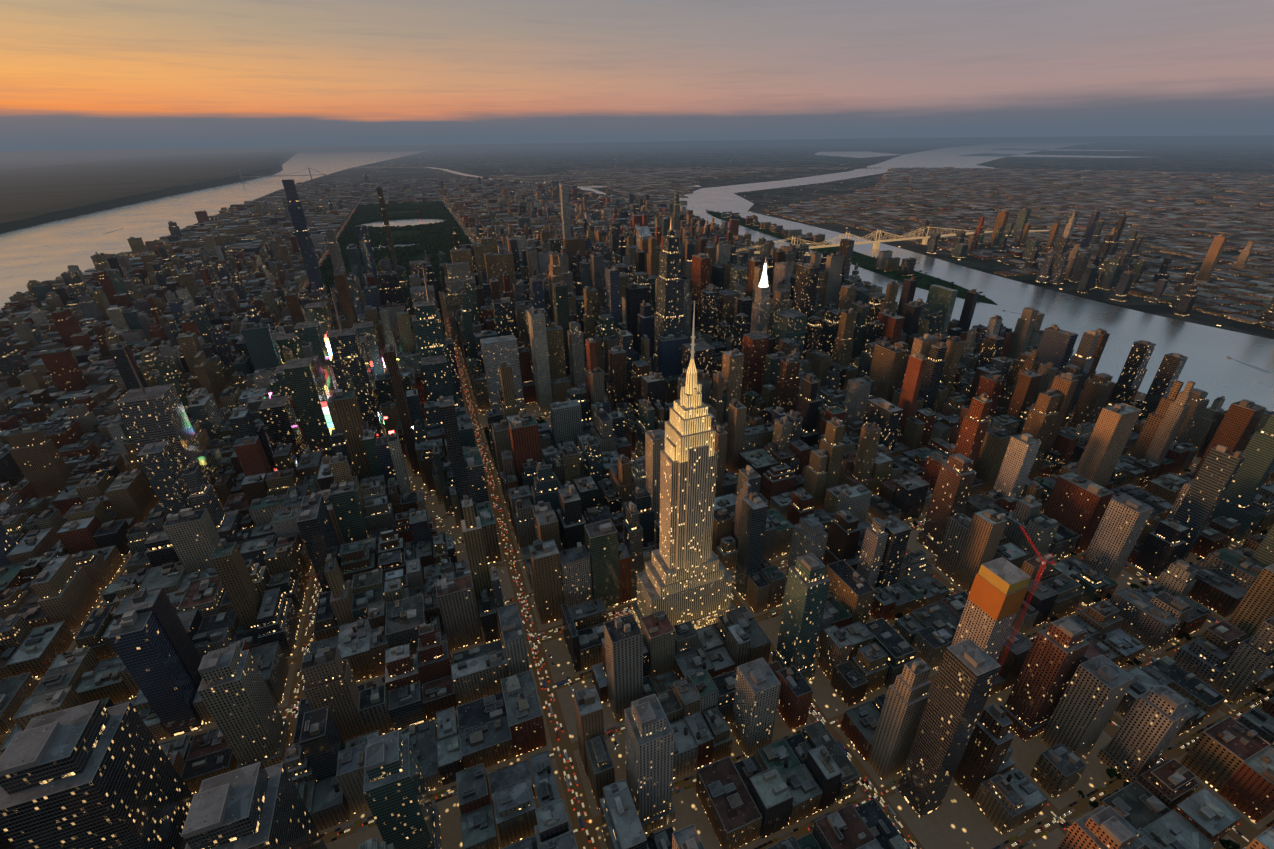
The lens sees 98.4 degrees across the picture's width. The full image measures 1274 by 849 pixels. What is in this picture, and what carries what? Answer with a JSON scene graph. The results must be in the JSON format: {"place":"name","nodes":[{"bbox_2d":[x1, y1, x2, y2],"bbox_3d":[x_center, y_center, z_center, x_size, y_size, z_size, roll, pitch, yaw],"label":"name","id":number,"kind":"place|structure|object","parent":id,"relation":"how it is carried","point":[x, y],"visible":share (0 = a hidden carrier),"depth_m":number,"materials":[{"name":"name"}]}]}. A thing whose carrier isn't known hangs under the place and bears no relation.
{"place":"outdoors","nodes":[
{"label":"outdoors","id":0,"kind":"place"},
{"bbox_2d":[0,150,297,233],"bbox_3d":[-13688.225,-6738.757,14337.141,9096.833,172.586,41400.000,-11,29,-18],"label":"far riverbank land","id":1,"kind":"structure","parent":0,"point":[32,196],"depth_m":8660.89,"materials":[{"name":"grey"}]},
{"bbox_2d":[359,219,445,251],"bbox_3d":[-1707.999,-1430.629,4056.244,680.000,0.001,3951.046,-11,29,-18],"label":"lake","id":2,"kind":"structure","parent":0,"point":[404,222],"depth_m":4435.73,"materials":[{"name":"black liquid"}]},
{"bbox_2d":[0,142,1273,410],"bbox_3d":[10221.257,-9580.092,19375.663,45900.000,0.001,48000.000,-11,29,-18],"label":"water","id":3,"kind":"structure","parent":0,"point":[50,250],"depth_m":3171.25,"materials":[{"name":"black liquid"}]},
{"bbox_2d":[102,228,1272,372],"bbox_3d":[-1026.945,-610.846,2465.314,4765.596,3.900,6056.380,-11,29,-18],"label":"boats","id":4,"kind":"object","parent":3,"relation":"on","point":[1262,370],"visible":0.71,"depth_m":1556.45,"materials":[{"name":"paint"}]},
{"bbox_2d":[0,135,1273,394],"bbox_3d":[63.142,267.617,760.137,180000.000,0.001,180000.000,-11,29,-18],"label":"ground","id":5,"kind":"structure","parent":0,"point":[1246,155],"depth_m":14729.34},
{"bbox_2d":[229,168,325,179],"bbox_3d":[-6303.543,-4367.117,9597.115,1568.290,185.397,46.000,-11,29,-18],"label":"suspension bridge","id":6,"kind":"structure","parent":5,"relation":"on","point":[278,175],"depth_m":9602.85,"materials":[{"name":"silver metal"}]},
{"bbox_2d":[82,174,718,276],"bbox_3d":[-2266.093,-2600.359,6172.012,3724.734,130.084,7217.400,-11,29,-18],"label":"distant city buildings","id":7,"kind":"structure","parent":5,"relation":"on","point":[250,227],"depth_m":4655.97,"materials":[{"name":"concrete"}]},
{"bbox_2d":[0,179,1209,848],"bbox_3d":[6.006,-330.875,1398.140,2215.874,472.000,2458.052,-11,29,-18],"label":"skyscrapers","id":8,"kind":"structure","parent":5,"relation":"on","point":[94,775],"depth_m":585.11,"materials":[{"name":"concrete"}]},
{"bbox_2d":[0,190,1273,848],"bbox_3d":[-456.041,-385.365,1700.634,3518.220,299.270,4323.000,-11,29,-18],"label":"city buildings","id":9,"kind":"structure","parent":5,"relation":"on","point":[408,602],"depth_m":824.85,"materials":[{"name":"concrete"}]},
{"bbox_2d":[489,167,1273,329],"bbox_3d":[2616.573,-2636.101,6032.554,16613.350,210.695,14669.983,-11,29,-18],"label":"borough buildings","id":10,"kind":"structure","parent":5,"relation":"on","point":[1101,257],"depth_m":4073.59,"materials":[{"name":"concrete"}]},
{"bbox_2d":[736,226,1049,253],"bbox_3d":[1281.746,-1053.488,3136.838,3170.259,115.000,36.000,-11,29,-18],"label":"bridge","id":11,"kind":"structure","parent":5,"relation":"on","point":[876,244],"depth_m":3171.49,"materials":[{"name":"beige metal"}]},
{"bbox_2d":[0,180,1273,848],"bbox_3d":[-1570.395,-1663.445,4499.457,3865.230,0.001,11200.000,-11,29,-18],"label":"manhattan road","id":12,"kind":"structure","parent":0,"point":[1248,830],"depth_m":637.39,"materials":[{"name":"grey asphalt"}]},
{"bbox_2d":[0,180,1273,848],"bbox_3d":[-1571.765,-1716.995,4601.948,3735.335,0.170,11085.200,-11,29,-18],"label":"sidewalk blocks","id":13,"kind":"structure","parent":12,"relation":"on","point":[956,820],"depth_m":591.55,"materials":[{"name":"grey concrete"}]},
{"bbox_2d":[484,391,1273,848],"bbox_3d":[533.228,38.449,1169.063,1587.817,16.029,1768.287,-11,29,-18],"label":"street park trees","id":14,"kind":"object","parent":13,"relation":"on","point":[1112,773],"depth_m":710.41,"materials":[{"name":"green plant"}]},
{"bbox_2d":[73,318,1273,848],"bbox_3d":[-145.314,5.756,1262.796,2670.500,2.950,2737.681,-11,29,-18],"label":"vehicles","id":15,"kind":"object","parent":12,"relation":"on","point":[845,750],"visible":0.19,"depth_m":620.66,"materials":[{"name":"paint"}]},
{"bbox_2d":[300,203,1141,458],"bbox_3d":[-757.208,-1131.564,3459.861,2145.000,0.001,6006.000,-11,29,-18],"label":"park grass","id":16,"kind":"structure","parent":12,"relation":"on","point":[418,255],"depth_m":3578.06,"materials":[{"name":"green plant"}]},
{"bbox_3d":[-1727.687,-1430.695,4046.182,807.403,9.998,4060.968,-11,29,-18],"label":"central park tree trunks","id":17,"kind":"object","parent":16,"relation":"on","visible":0},
{"bbox_2d":[299,201,471,303],"bbox_3d":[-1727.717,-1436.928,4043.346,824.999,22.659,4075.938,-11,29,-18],"label":"central park tree crowns","id":18,"kind":"object","parent":17,"relation":"attached to","point":[432,234],"visible":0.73,"depth_m":3702.11,"materials":[{"name":"green plant"}]},
{"bbox_2d":[981,526,1055,713],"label":"tower crane","id":19,"kind":"object","parent":12,"relation":"on","point":[1044,563],"visible":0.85,"depth_m":536.09,"materials":[{"name":"paint"}]},
{"bbox_2d":[0,0,1273,151],"label":"sky","id":20,"kind":"structure","parent":0,"point":[76,75],"materials":[{"name":"orange"}]},
{"bbox_2d":[707,211,996,304],"bbox_3d":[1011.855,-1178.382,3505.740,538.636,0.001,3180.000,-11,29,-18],"label":"island","id":21,"kind":"structure","parent":0,"point":[924,281],"depth_m":2707.20,"materials":[{"name":"green plant"}]},
{"bbox_2d":[706,210,984,298],"bbox_3d":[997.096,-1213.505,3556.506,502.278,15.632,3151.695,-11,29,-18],"label":"roosevelt island trees","id":22,"kind":"object","parent":21,"relation":"on","point":[953,287],"depth_m":2869.09,"materials":[{"name":"green plant"}]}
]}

